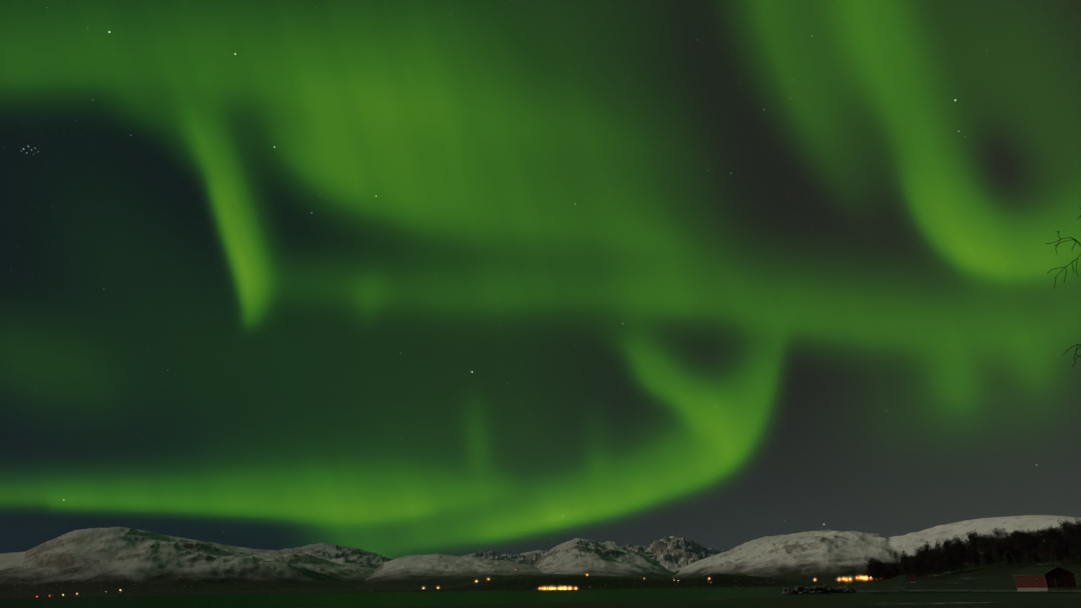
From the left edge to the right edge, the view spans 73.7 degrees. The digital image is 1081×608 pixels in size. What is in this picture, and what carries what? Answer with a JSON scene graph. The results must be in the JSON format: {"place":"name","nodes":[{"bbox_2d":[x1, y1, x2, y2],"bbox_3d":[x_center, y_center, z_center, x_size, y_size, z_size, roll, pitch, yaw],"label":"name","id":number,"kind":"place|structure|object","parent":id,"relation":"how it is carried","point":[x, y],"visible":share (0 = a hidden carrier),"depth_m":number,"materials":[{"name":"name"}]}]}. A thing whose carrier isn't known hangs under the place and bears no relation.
{"place":"outdoors","nodes":[
{"label":"outdoors","id":0,"kind":"place"},
{"bbox_2d":[0,515,1080,607],"bbox_3d":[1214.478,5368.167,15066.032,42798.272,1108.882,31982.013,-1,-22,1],"label":"mountains","id":1,"kind":"structure","parent":0,"point":[96,562],"depth_m":4940.21,"materials":[{"name":"white snow"}]},
{"bbox_2d":[863,556,883,583],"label":"birch","id":2,"kind":"object","parent":1,"relation":"on","point":[873,558],"visible":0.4,"depth_m":481.10,"materials":[{"name":"black plant"}]},
{"bbox_2d":[865,557,884,583],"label":"birch","id":3,"kind":"object","parent":1,"relation":"on","point":[875,564],"visible":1,"depth_m":456.64,"materials":[{"name":"black plant"}]},
{"bbox_2d":[877,560,887,581],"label":"birch","id":4,"kind":"object","parent":1,"relation":"on","point":[884,564],"visible":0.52,"depth_m":493.15,"materials":[{"name":"black plant"}]},
{"bbox_2d":[890,562,899,574],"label":"birch","id":5,"kind":"object","parent":1,"relation":"on","point":[892,565],"visible":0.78,"depth_m":520.53,"materials":[{"name":"black plant"}]},
{"bbox_2d":[894,551,909,576],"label":"birch","id":6,"kind":"object","parent":1,"relation":"on","point":[902,557],"visible":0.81,"depth_m":503.52,"materials":[{"name":"black plant"}]},
{"bbox_2d":[908,553,914,572],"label":"birch","id":7,"kind":"object","parent":1,"relation":"on","point":[910,559],"visible":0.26,"depth_m":478.40,"materials":[{"name":"black plant"}]},
{"bbox_2d":[909,573,916,582],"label":"field shed","id":8,"kind":"structure","parent":1,"relation":"on","point":[912,576],"depth_m":360.58,"materials":[{"name":"wood"}]},
{"bbox_2d":[913,550,924,567],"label":"birch","id":9,"kind":"object","parent":1,"relation":"on","point":[918,556],"visible":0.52,"depth_m":453.82,"materials":[{"name":"black plant"}]},
{"bbox_2d":[913,546,928,561],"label":"birch","id":10,"kind":"object","parent":1,"relation":"on","point":[922,551],"visible":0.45,"depth_m":492.92,"materials":[{"name":"black plant"}]},
{"bbox_2d":[924,541,934,558],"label":"birch","id":11,"kind":"object","parent":1,"relation":"on","point":[927,547],"visible":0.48,"depth_m":552.42,"materials":[{"name":"black plant"}]},
{"bbox_2d":[918,552,943,580],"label":"birch","id":12,"kind":"object","parent":1,"relation":"on","point":[930,560],"visible":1,"depth_m":380.98,"materials":[{"name":"black plant"}]},
{"bbox_2d":[934,539,944,553],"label":"birch","id":13,"kind":"object","parent":1,"relation":"on","point":[937,546],"visible":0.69,"depth_m":518.23,"materials":[{"name":"black plant"}]},
{"bbox_2d":[942,539,951,553],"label":"birch","id":14,"kind":"object","parent":1,"relation":"on","point":[946,544],"visible":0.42,"depth_m":528.55,"materials":[{"name":"black plant"}]},
{"bbox_2d":[950,534,968,548],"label":"birch","id":15,"kind":"object","parent":1,"relation":"on","point":[955,539],"visible":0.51,"depth_m":529.12,"materials":[{"name":"black plant"}]},
{"bbox_2d":[954,540,971,566],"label":"birch","id":16,"kind":"object","parent":1,"relation":"on","point":[960,549],"visible":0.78,"depth_m":463.15,"materials":[{"name":"black plant"}]},
{"bbox_2d":[965,530,980,549],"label":"birch","id":17,"kind":"object","parent":1,"relation":"on","point":[972,536],"visible":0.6,"depth_m":541.77,"materials":[{"name":"black plant"}]},
{"bbox_2d":[968,539,980,552],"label":"birch","id":18,"kind":"object","parent":1,"relation":"on","point":[972,542],"visible":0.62,"depth_m":509.54,"materials":[{"name":"black plant"}]},
{"bbox_2d":[974,537,984,552],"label":"birch","id":19,"kind":"object","parent":1,"relation":"on","point":[977,543],"visible":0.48,"depth_m":505.67,"materials":[{"name":"black plant"}]},
{"bbox_2d":[976,536,993,562],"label":"birch","id":20,"kind":"object","parent":1,"relation":"on","point":[987,547],"visible":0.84,"depth_m":434.60,"materials":[{"name":"black plant"}]},
{"bbox_2d":[983,534,993,542],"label":"birch","id":21,"kind":"object","parent":1,"relation":"on","point":[989,538],"visible":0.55,"depth_m":527.37,"materials":[{"name":"black plant"}]},
{"bbox_2d":[992,527,1009,542],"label":"birch","id":22,"kind":"object","parent":1,"relation":"on","point":[997,532],"visible":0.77,"depth_m":522.84,"materials":[{"name":"black plant"}]},
{"bbox_2d":[1004,551,1014,564],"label":"birch","id":23,"kind":"object","parent":1,"relation":"on","point":[1007,555],"visible":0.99,"depth_m":415.73,"materials":[{"name":"black plant"}]},
{"bbox_2d":[1004,532,1015,552],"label":"birch","id":24,"kind":"object","parent":1,"relation":"on","point":[1007,536],"visible":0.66,"depth_m":506.42,"materials":[{"name":"black plant"}]},
{"bbox_2d":[1012,532,1034,561],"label":"birch","id":25,"kind":"object","parent":1,"relation":"on","point":[1021,537],"visible":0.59,"depth_m":441.82,"materials":[{"name":"black plant"}]},
{"bbox_2d":[1028,530,1045,556],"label":"birch","id":26,"kind":"object","parent":1,"relation":"on","point":[1033,533],"visible":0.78,"depth_m":463.32,"materials":[{"name":"black plant"}]},
{"bbox_2d":[1012,567,1077,590],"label":"barn","id":27,"kind":"structure","parent":1,"relation":"on","point":[1041,579],"depth_m":219.25,"materials":[{"name":"wood"}]},
{"bbox_2d":[1035,529,1063,564],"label":"birch","id":28,"kind":"object","parent":1,"relation":"on","point":[1047,543],"visible":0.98,"depth_m":407.73,"materials":[{"name":"black plant"}]},
{"bbox_2d":[1045,525,1060,548],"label":"birch","id":29,"kind":"object","parent":1,"relation":"on","point":[1051,533],"visible":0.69,"depth_m":450.02,"materials":[{"name":"black plant"}]},
{"bbox_2d":[1046,207,1080,366],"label":"birch","id":30,"kind":"object","parent":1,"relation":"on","point":[1075,240],"visible":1,"depth_m":14.13,"materials":[{"name":"black plant"}]},
{"bbox_2d":[1056,520,1071,537],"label":"birch","id":31,"kind":"object","parent":1,"relation":"on","point":[1064,525],"visible":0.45,"depth_m":501.03,"materials":[{"name":"black plant"}]},
{"bbox_2d":[1057,519,1075,532],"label":"birch","id":32,"kind":"object","parent":1,"relation":"on","point":[1066,523],"visible":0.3,"depth_m":547.37,"materials":[{"name":"black plant"}]},
{"bbox_2d":[1064,523,1075,551],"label":"birch","id":33,"kind":"object","parent":1,"relation":"on","point":[1066,531],"visible":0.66,"depth_m":466.28,"materials":[{"name":"black plant"}]},
{"bbox_2d":[1074,518,1080,533],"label":"birch","id":34,"kind":"object","parent":1,"relation":"on","point":[1079,523],"visible":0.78,"depth_m":503.44,"materials":[{"name":"black plant"}]},
{"bbox_2d":[0,586,1080,607],"bbox_3d":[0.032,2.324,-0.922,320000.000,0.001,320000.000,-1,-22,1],"label":"fjord water","id":35,"kind":"structure","parent":0,"point":[333,599],"depth_m":279.31,"materials":[{"name":"liquid"}]},
{"bbox_2d":[781,584,856,593],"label":"breakwater boulders","id":36,"kind":"object","parent":35,"relation":"on","point":[826,588],"visible":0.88,"depth_m":269.72,"materials":[{"name":"grey stone"}]},
{"bbox_2d":[0,0,1080,558],"label":"sky","id":37,"kind":"structure","parent":0,"point":[392,279],"materials":[{"name":"green"}]}
]}

